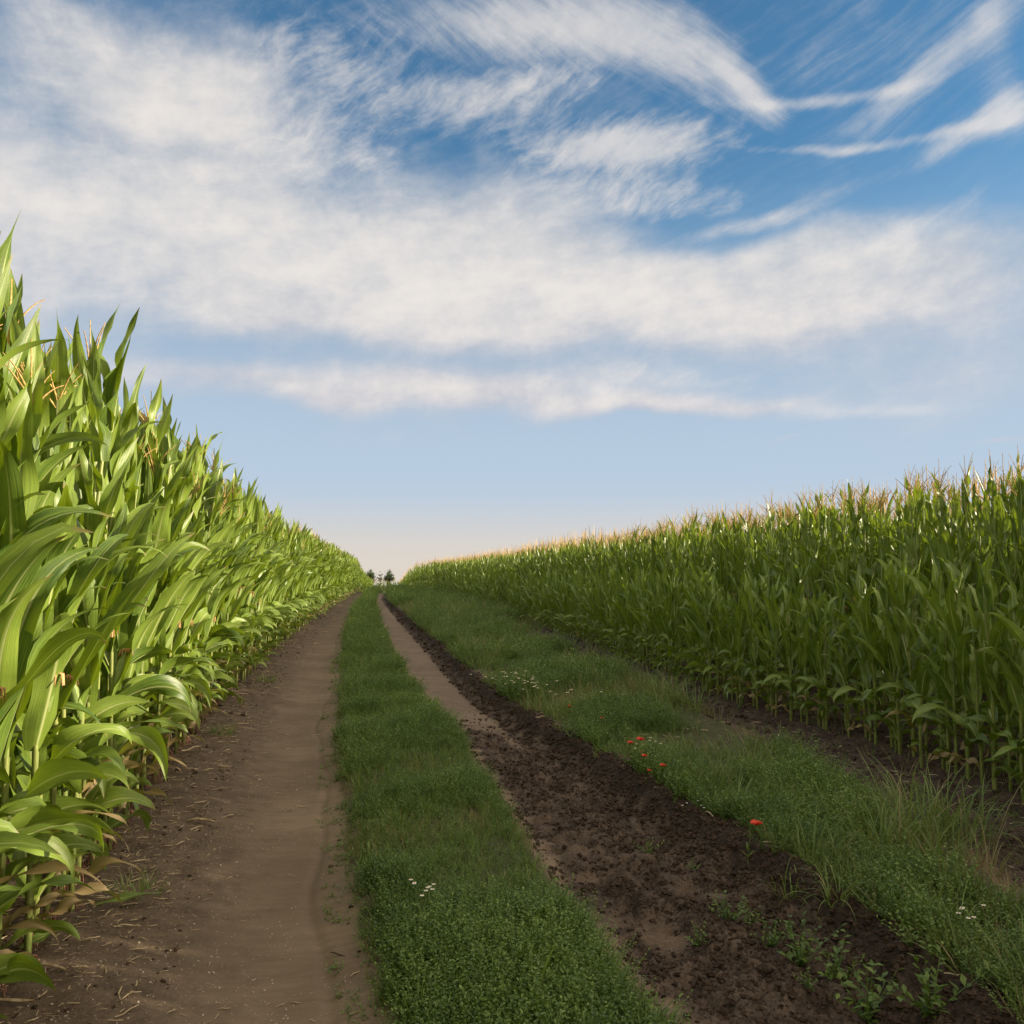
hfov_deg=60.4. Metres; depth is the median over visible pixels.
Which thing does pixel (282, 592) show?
corn plant
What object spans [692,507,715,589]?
corn plant
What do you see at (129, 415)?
corn plant
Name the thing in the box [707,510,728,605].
corn plant
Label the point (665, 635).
corn plant
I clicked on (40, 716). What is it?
corn plant
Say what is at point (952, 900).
grass tuft
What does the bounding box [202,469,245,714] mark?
corn plant
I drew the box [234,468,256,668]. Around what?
corn plant
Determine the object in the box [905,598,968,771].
corn plant
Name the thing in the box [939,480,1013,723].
corn plant
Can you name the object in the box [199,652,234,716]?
corn plant
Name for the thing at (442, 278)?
sky
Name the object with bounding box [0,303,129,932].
corn plant
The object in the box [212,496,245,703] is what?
corn plant
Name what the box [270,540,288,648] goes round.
corn plant
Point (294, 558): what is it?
corn plant
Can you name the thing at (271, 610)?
corn plant
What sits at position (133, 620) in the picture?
corn plant
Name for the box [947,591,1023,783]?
corn plant
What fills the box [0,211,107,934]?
corn plant
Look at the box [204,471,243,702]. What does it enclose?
corn plant
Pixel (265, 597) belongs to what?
corn plant
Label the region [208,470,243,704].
corn plant
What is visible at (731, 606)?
corn plant
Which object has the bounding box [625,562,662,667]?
corn plant
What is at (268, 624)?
corn plant
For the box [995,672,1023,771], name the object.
corn plant
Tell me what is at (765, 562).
corn plant
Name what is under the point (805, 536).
corn plant
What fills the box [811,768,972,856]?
grass clump
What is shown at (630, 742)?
poppy
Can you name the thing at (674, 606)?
corn plant
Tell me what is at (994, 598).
corn plant
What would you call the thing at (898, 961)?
mud clods
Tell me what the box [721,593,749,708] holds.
corn plant
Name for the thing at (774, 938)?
weed plant
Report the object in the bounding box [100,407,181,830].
corn plant
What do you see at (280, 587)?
corn plant
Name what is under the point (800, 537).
corn plant
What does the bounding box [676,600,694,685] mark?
corn plant
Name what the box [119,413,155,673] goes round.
corn plant
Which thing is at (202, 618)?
corn plant
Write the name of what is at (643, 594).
corn plant
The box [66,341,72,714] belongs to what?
corn plant
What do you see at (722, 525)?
corn plant
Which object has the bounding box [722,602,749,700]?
corn plant
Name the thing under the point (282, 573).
corn plant
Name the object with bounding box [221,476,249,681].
corn plant
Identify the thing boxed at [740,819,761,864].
poppy
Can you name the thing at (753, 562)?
corn plant
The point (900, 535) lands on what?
corn plant
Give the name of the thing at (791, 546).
corn plant
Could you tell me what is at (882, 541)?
corn plant
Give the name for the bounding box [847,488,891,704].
corn plant
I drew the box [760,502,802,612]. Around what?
corn plant
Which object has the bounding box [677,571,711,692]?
corn plant
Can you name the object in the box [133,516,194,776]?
corn plant
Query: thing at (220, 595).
corn plant
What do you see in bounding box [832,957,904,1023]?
weed plant
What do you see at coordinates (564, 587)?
corn field
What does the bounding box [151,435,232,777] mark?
corn plant
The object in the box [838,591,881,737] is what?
corn plant
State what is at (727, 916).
weed plant
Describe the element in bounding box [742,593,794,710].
corn plant
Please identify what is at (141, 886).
grass tuft
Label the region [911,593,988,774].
corn plant
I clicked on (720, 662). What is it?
corn plant
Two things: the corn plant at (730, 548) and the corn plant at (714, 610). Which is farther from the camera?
the corn plant at (730, 548)
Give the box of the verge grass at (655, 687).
[387,585,1023,1020]
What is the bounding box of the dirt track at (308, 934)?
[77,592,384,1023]
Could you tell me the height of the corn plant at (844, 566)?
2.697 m
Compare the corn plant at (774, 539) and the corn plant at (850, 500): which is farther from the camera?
the corn plant at (774, 539)
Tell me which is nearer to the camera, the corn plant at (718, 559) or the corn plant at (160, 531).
the corn plant at (160, 531)
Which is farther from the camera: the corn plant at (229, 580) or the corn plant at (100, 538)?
the corn plant at (229, 580)
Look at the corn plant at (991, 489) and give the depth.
8.88 m
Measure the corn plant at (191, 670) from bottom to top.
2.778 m
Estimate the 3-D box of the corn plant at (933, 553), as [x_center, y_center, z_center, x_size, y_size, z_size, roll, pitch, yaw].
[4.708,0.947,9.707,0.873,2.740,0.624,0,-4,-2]
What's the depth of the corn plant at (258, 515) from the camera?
13.60 m
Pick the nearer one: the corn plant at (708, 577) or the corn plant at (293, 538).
the corn plant at (708, 577)
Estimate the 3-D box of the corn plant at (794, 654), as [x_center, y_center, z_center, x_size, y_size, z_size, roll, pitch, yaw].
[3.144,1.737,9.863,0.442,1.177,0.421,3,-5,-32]
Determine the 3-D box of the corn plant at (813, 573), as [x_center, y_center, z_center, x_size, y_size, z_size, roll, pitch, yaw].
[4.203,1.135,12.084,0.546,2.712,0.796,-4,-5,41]
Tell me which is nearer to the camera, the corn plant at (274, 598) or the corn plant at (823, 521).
the corn plant at (823, 521)
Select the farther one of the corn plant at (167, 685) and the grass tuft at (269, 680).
the grass tuft at (269, 680)
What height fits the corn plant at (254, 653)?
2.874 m
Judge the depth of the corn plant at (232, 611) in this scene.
11.20 m
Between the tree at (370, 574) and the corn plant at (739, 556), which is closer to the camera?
the corn plant at (739, 556)
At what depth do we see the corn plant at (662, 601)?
14.17 m
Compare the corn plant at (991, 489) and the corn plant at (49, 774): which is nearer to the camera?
the corn plant at (49, 774)
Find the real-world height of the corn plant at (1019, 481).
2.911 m
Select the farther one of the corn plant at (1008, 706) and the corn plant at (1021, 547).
the corn plant at (1021, 547)
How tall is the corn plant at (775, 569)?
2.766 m
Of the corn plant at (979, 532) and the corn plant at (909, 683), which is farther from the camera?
the corn plant at (979, 532)
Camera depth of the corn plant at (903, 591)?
7.77 m
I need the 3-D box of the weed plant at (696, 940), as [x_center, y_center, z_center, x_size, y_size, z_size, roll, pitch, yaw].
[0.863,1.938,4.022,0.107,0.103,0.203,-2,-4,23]
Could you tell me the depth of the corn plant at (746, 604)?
10.62 m
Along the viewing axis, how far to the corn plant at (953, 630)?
6.88 m
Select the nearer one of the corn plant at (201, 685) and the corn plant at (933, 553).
the corn plant at (201, 685)
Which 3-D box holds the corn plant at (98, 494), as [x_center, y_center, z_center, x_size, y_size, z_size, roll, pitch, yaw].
[-2.035,0.565,4.096,0.565,2.614,0.777,-1,-4,16]
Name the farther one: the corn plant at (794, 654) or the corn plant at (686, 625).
the corn plant at (686, 625)
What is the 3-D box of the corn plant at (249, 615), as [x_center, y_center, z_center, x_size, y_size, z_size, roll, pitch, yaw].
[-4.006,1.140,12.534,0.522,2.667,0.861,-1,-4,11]
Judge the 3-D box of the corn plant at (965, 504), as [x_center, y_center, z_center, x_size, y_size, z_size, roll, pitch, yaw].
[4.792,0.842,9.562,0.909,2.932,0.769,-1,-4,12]
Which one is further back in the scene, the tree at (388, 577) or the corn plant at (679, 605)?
the tree at (388, 577)
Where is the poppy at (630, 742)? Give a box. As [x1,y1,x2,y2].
[623,741,632,764]
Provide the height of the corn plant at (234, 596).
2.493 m
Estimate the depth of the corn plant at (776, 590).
10.21 m
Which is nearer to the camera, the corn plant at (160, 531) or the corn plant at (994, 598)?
the corn plant at (160, 531)
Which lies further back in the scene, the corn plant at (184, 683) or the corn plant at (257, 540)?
the corn plant at (257, 540)
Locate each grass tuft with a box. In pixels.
[103,866,180,901]
[200,722,236,736]
[249,672,279,682]
[679,755,723,784]
[750,856,823,902]
[779,856,891,923]
[899,878,993,927]
[907,845,985,895]
[952,818,1021,882]
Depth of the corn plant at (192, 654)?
7.96 m
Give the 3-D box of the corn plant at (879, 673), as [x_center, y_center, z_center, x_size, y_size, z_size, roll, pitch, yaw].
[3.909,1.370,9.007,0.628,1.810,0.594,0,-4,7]
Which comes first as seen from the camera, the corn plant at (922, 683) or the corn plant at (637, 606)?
the corn plant at (922, 683)
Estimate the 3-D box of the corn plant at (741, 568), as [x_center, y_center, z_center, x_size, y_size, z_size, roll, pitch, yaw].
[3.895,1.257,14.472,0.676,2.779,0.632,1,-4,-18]
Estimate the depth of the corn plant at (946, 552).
9.41 m
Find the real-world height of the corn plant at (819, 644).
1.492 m
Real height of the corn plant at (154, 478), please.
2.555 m
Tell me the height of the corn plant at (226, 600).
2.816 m
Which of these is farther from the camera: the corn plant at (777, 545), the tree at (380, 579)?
the tree at (380, 579)
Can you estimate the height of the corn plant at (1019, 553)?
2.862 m
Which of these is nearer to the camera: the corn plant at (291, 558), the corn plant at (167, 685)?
the corn plant at (167, 685)
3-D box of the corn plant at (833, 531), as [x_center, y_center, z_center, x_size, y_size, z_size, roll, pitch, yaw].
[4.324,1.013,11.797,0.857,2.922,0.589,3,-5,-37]
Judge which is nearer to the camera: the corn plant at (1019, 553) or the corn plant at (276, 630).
the corn plant at (1019, 553)
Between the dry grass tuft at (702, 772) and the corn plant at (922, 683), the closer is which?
the dry grass tuft at (702, 772)
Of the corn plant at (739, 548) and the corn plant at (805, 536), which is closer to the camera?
the corn plant at (805, 536)
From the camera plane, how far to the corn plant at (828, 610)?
9.12 m
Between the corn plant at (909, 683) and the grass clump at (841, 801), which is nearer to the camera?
the grass clump at (841, 801)
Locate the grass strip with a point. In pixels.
(447, 925)
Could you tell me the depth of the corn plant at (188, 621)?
7.68 m
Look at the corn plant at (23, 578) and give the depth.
3.04 m
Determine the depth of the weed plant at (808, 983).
3.53 m
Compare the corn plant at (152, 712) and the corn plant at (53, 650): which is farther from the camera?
the corn plant at (152, 712)
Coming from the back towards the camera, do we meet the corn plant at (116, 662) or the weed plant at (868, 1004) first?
the corn plant at (116, 662)
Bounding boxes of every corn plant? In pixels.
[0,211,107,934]
[0,231,105,956]
[0,268,108,915]
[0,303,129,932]
[0,305,101,940]
[0,305,129,961]
[0,308,74,886]
[0,320,117,993]
[0,331,165,919]
[0,339,114,974]
[0,340,107,997]
[8,308,137,950]
[15,369,175,912]
[38,319,131,746]
[47,307,190,866]
[51,353,149,891]
[57,428,145,870]
[64,302,194,885]
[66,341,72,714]
[74,415,167,875]
[87,402,182,850]
[96,363,176,843]
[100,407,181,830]
[100,411,142,818]
[100,437,201,824]
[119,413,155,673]
[122,429,208,816]
[130,378,220,809]
[130,428,199,802]
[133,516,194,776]
[138,405,218,787]
[139,397,215,790]
[142,429,215,783]
[145,406,208,756]
[149,526,188,715]
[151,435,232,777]
[155,468,245,748]
[155,523,210,771]
[163,433,226,744]
[166,433,209,761]
[167,489,224,753]
[172,576,224,745]
[178,432,247,736]
[181,497,223,735]
[182,424,237,742]
[186,432,232,728]
[188,458,222,731]
[189,458,245,733]
[195,438,236,726]
[197,627,238,717]
[198,487,246,722]
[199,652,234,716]
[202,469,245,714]
[203,538,245,717]
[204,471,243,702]
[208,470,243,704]
[209,451,243,710]
[212,479,249,705]
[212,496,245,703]
[216,469,257,701]
[217,490,249,681]
[218,482,252,702]
[218,483,278,678]
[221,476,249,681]
[223,483,261,687]
[223,536,258,697]
[224,510,264,672]
[231,467,252,598]
[231,482,262,675]
[231,500,253,684]
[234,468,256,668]
[234,491,265,684]
[238,512,267,667]
[240,495,273,672]
[241,477,267,681]
[242,480,273,666]
[243,484,269,678]
[246,489,272,673]
[247,494,272,675]
[247,519,266,646]
[250,622,273,665]
[252,534,278,669]
[252,556,276,650]
[253,513,277,666]
[256,521,277,664]
[258,506,279,655]
[258,507,281,649]
[259,516,289,652]
[259,519,282,654]
[261,524,280,648]
[262,495,269,628]
[262,510,286,631]
[262,516,282,655]
[263,498,285,651]
[263,509,288,645]
[265,515,292,655]
[267,502,290,644]
[267,515,295,655]
[269,520,286,651]
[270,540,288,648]
[271,524,291,619]
[272,522,292,648]
[273,529,290,642]
[275,505,294,637]
[277,506,291,610]
[277,528,296,636]
[278,519,297,642]
[283,521,297,615]
[284,520,305,639]
[284,521,302,637]
[284,522,302,623]
[285,519,306,624]
[291,525,309,632]
[601,567,634,655]
[608,568,645,658]
[618,561,652,662]
[618,572,647,663]
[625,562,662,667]
[627,570,662,667]
[632,570,685,673]
[640,579,664,673]
[641,569,676,670]
[647,575,683,673]
[650,574,691,680]
[654,576,689,676]
[655,585,683,676]
[657,568,686,680]
[674,589,693,678]
[675,561,728,684]
[676,560,726,690]
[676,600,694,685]
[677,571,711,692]
[686,506,702,577]
[686,575,730,695]
[688,572,720,690]
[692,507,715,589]
[698,580,729,694]
[699,589,732,695]
[700,510,730,628]
[703,598,735,697]
[704,507,723,587]
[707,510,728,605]
[710,501,730,650]
[717,570,761,704]
[718,510,743,601]
[720,503,743,631]
[721,592,750,702]
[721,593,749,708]
[722,505,742,629]
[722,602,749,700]
[724,499,758,667]
[725,509,757,653]
[727,505,753,658]
[729,512,755,667]
[729,570,781,706]
[730,514,753,660]
[738,508,762,649]
[738,585,781,709]
[742,574,793,712]
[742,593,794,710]
[744,507,761,672]
[750,520,781,662]
[752,500,784,662]
[752,606,793,716]
[754,494,781,656]
[754,504,799,669]
[760,500,798,670]
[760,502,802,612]
[762,583,814,720]
[765,621,797,708]
[768,504,797,631]
[771,498,820,681]
[771,503,798,632]
[775,604,820,721]
[783,593,811,724]
[790,489,845,684]
[790,506,831,690]
[792,489,821,687]
[793,589,836,728]
[794,596,838,730]
[796,484,830,689]
[803,483,854,687]
[805,592,843,725]
[811,483,852,680]
[815,476,862,701]
[817,485,862,676]
[819,618,863,736]
[820,605,877,729]
[822,494,854,685]
[824,484,885,695]
[828,478,896,625]
[832,591,881,741]
[833,570,907,744]
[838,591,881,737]
[846,488,896,705]
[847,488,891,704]
[852,488,898,709]
[852,554,921,754]
[853,611,918,750]
[857,557,919,713]
[868,467,933,713]
[870,561,922,746]
[873,463,938,701]
[875,549,960,756]
[875,556,921,738]
[890,486,907,712]
[890,573,961,767]
[895,620,957,760]
[900,469,953,631]
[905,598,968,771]
[907,614,958,768]
[908,460,987,725]
[910,554,986,750]
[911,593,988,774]
[912,557,1018,779]
[914,452,988,708]
[917,477,987,615]
[932,582,991,751]
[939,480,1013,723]
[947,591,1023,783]
[958,627,1019,791]
[966,571,1018,753]
[967,547,1022,790]
[969,468,1002,730]
[975,581,1023,802]
[980,470,1021,736]
[980,569,1023,758]
[981,612,1023,779]
[982,603,1018,739]
[985,450,1023,730]
[993,472,1023,680]
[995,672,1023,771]
[1001,541,1021,691]
[1009,445,1023,717]
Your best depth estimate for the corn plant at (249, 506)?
12.86 m
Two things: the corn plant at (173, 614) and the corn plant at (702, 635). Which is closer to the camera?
the corn plant at (173, 614)
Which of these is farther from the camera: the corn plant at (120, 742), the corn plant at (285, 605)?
the corn plant at (285, 605)
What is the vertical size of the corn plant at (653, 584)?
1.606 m
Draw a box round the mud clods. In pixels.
[2,603,1023,1023]
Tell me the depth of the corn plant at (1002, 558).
8.77 m
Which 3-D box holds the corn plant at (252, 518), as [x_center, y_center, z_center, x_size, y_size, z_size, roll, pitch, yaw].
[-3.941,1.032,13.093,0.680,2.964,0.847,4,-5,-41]
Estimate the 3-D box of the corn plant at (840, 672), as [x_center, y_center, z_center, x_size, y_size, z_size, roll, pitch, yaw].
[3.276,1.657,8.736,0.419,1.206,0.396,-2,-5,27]
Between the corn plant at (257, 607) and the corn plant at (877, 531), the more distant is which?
the corn plant at (257, 607)
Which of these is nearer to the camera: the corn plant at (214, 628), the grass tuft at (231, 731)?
the grass tuft at (231, 731)
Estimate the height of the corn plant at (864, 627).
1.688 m
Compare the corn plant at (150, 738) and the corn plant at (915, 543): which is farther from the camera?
the corn plant at (915, 543)
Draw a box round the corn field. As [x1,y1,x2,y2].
[0,453,1020,1018]
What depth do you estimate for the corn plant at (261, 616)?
12.90 m
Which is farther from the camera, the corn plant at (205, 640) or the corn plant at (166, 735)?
the corn plant at (205, 640)
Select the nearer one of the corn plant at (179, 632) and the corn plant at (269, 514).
the corn plant at (179, 632)
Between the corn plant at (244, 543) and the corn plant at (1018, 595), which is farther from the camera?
the corn plant at (244, 543)
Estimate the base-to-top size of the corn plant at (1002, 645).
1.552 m
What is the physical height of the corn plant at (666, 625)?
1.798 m
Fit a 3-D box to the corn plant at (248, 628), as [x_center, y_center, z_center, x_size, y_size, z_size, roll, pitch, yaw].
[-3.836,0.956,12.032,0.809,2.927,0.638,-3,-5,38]
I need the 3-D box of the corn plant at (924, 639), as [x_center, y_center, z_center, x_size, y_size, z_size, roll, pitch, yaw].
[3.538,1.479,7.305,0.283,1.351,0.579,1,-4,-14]
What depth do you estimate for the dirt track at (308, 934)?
4.50 m
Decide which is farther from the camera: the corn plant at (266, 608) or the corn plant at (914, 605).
the corn plant at (266, 608)
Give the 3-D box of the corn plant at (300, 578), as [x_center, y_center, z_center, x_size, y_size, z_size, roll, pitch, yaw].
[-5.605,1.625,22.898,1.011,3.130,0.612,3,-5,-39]
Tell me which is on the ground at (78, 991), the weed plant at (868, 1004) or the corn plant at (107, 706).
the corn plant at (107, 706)
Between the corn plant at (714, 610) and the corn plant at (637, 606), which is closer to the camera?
the corn plant at (714, 610)
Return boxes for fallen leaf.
[19,930,59,948]
[96,892,160,904]
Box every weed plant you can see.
[634,837,663,852]
[684,858,699,869]
[685,921,710,945]
[708,889,748,920]
[729,895,761,926]
[750,914,795,946]
[777,910,846,966]
[794,966,817,990]
[815,929,864,981]
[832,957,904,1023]
[865,944,991,1018]
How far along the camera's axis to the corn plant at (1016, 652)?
6.26 m
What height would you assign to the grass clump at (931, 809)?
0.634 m
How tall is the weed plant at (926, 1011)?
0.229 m
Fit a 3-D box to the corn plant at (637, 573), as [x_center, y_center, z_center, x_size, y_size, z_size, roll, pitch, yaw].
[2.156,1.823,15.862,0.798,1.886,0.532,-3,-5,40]
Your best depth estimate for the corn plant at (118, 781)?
5.50 m
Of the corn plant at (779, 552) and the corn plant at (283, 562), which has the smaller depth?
the corn plant at (779, 552)
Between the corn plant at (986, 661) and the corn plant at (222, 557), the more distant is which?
the corn plant at (222, 557)
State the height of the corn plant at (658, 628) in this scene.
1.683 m
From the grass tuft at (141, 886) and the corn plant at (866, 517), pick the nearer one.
the grass tuft at (141, 886)
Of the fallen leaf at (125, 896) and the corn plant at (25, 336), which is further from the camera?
the fallen leaf at (125, 896)
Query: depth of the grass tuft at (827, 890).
4.12 m
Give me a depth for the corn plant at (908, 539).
10.00 m
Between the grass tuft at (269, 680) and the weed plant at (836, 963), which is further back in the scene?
the grass tuft at (269, 680)
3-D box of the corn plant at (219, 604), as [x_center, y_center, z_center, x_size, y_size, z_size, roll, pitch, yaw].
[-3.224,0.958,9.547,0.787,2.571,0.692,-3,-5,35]
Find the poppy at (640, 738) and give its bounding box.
[630,737,644,763]
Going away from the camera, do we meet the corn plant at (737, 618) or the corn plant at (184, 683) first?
the corn plant at (184, 683)
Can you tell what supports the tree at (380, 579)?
on the ground at (78, 991)
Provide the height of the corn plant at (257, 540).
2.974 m
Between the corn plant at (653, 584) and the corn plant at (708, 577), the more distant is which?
the corn plant at (653, 584)
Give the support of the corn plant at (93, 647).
on the ground at (78, 991)
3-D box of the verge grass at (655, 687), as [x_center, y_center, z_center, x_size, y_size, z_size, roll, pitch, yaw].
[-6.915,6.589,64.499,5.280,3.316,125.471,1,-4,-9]
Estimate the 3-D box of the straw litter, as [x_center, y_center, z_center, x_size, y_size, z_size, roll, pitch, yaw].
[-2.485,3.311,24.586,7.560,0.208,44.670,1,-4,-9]
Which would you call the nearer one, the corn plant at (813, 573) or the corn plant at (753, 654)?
the corn plant at (753, 654)
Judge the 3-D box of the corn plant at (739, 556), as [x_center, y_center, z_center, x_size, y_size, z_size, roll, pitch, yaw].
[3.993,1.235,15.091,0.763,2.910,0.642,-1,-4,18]
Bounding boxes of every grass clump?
[805,777,903,827]
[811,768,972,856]
[830,744,1023,845]
[875,800,1021,871]
[880,750,1023,849]
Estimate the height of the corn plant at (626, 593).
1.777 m
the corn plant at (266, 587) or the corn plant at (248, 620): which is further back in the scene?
the corn plant at (266, 587)
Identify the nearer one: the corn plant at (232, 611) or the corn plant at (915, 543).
the corn plant at (915, 543)
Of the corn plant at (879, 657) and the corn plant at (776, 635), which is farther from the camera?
the corn plant at (776, 635)
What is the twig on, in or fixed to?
on the dirt track at (308, 934)
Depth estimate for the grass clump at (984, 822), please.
5.37 m
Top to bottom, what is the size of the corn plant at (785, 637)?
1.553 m
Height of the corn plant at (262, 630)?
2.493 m
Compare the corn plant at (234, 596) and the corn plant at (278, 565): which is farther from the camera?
the corn plant at (278, 565)
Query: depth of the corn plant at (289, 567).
18.84 m
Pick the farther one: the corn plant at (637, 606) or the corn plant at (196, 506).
the corn plant at (637, 606)
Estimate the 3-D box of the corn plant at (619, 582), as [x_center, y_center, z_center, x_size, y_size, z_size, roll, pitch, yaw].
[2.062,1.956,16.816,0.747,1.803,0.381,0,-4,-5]
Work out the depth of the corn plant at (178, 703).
6.08 m
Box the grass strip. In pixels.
[314,584,692,1023]
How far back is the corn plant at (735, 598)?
15.44 m
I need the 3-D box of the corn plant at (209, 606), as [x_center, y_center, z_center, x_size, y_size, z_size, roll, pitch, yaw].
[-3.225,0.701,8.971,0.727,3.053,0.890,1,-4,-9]
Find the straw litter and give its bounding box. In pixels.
[0,603,1023,1023]
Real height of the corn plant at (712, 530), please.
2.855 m
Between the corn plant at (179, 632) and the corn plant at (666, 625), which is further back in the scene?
the corn plant at (666, 625)
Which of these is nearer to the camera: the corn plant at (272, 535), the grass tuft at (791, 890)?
the grass tuft at (791, 890)
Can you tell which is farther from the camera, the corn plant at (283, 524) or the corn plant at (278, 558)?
the corn plant at (283, 524)
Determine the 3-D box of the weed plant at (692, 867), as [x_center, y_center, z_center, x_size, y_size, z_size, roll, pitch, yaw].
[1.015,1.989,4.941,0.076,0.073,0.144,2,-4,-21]
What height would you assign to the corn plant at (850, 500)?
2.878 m
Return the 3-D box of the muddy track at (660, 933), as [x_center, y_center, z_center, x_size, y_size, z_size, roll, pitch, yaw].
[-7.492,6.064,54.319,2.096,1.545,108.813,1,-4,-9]
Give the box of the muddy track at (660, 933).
[376,593,1022,1023]
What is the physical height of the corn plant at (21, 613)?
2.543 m
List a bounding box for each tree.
[366,570,375,582]
[376,571,382,584]
[383,569,394,585]
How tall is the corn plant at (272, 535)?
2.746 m
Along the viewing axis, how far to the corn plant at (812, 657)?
9.25 m
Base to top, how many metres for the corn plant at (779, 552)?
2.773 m
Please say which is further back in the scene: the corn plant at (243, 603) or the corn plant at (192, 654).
the corn plant at (243, 603)
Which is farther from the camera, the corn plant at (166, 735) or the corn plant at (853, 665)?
the corn plant at (853, 665)
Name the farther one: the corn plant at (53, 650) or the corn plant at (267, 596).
the corn plant at (267, 596)
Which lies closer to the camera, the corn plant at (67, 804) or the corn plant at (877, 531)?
the corn plant at (67, 804)
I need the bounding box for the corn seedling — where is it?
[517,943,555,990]
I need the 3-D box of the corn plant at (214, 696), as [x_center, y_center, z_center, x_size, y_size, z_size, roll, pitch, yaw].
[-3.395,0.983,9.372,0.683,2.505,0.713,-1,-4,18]
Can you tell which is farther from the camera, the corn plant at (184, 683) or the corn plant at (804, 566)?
the corn plant at (804, 566)
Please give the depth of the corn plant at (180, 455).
8.44 m
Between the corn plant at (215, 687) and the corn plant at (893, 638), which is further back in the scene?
the corn plant at (215, 687)
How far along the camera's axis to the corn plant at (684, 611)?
12.43 m
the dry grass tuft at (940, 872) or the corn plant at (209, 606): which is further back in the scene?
the corn plant at (209, 606)
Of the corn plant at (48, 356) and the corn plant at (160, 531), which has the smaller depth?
the corn plant at (48, 356)
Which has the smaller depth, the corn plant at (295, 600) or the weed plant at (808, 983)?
the weed plant at (808, 983)
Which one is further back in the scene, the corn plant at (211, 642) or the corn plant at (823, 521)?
the corn plant at (823, 521)
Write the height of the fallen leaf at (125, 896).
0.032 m
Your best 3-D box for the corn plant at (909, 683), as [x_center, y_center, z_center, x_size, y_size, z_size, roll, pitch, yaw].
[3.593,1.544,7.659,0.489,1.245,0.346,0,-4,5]
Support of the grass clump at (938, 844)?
on the ground at (78, 991)
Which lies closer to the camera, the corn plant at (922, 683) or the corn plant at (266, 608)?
the corn plant at (922, 683)
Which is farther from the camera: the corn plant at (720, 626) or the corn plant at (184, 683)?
the corn plant at (720, 626)
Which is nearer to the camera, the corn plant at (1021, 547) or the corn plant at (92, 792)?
the corn plant at (92, 792)
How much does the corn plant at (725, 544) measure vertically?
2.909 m
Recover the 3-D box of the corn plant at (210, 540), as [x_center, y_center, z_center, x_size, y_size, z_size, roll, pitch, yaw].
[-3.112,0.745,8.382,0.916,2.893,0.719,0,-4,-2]
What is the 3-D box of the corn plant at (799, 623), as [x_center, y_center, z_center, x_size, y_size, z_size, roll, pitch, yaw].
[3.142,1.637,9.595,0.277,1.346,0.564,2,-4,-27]
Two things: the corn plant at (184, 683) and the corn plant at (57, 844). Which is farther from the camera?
the corn plant at (184, 683)
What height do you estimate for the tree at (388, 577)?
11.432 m
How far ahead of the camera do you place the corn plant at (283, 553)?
18.12 m
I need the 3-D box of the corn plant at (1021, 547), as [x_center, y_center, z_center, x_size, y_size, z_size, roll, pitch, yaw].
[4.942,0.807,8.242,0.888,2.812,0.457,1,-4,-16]
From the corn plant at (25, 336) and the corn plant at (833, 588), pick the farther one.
the corn plant at (833, 588)
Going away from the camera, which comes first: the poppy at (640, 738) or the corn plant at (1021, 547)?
the poppy at (640, 738)
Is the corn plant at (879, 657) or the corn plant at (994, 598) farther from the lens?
the corn plant at (879, 657)
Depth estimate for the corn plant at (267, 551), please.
13.85 m
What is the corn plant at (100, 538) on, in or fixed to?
on the ground at (78, 991)
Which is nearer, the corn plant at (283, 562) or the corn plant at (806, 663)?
the corn plant at (806, 663)
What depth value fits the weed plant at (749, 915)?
4.24 m
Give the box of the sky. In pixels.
[0,0,1023,584]
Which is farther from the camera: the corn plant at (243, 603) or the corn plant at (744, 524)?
the corn plant at (744, 524)
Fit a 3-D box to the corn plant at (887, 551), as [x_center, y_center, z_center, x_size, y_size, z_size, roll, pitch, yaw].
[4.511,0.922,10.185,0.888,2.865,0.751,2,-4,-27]
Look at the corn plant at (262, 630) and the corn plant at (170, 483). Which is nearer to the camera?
the corn plant at (170, 483)
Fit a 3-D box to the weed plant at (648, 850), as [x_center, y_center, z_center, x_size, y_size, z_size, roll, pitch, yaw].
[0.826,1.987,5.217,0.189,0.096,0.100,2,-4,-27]
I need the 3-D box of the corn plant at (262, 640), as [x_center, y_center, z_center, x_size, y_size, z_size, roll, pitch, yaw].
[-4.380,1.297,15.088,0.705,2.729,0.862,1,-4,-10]
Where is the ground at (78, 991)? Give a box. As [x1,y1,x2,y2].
[0,585,1023,1023]
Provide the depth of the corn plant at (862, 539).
10.82 m
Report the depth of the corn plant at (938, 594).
8.04 m
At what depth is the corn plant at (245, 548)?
11.01 m
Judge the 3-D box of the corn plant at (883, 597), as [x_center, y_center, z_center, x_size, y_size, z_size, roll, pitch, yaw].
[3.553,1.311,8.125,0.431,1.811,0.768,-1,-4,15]
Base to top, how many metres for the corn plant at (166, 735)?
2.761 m
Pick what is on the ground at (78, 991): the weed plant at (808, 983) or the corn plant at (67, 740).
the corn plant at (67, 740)
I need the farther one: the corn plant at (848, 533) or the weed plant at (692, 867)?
the corn plant at (848, 533)
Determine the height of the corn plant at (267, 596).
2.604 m
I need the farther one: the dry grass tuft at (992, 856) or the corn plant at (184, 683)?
the corn plant at (184, 683)
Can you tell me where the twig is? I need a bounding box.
[114,1004,138,1017]
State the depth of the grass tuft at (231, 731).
8.57 m

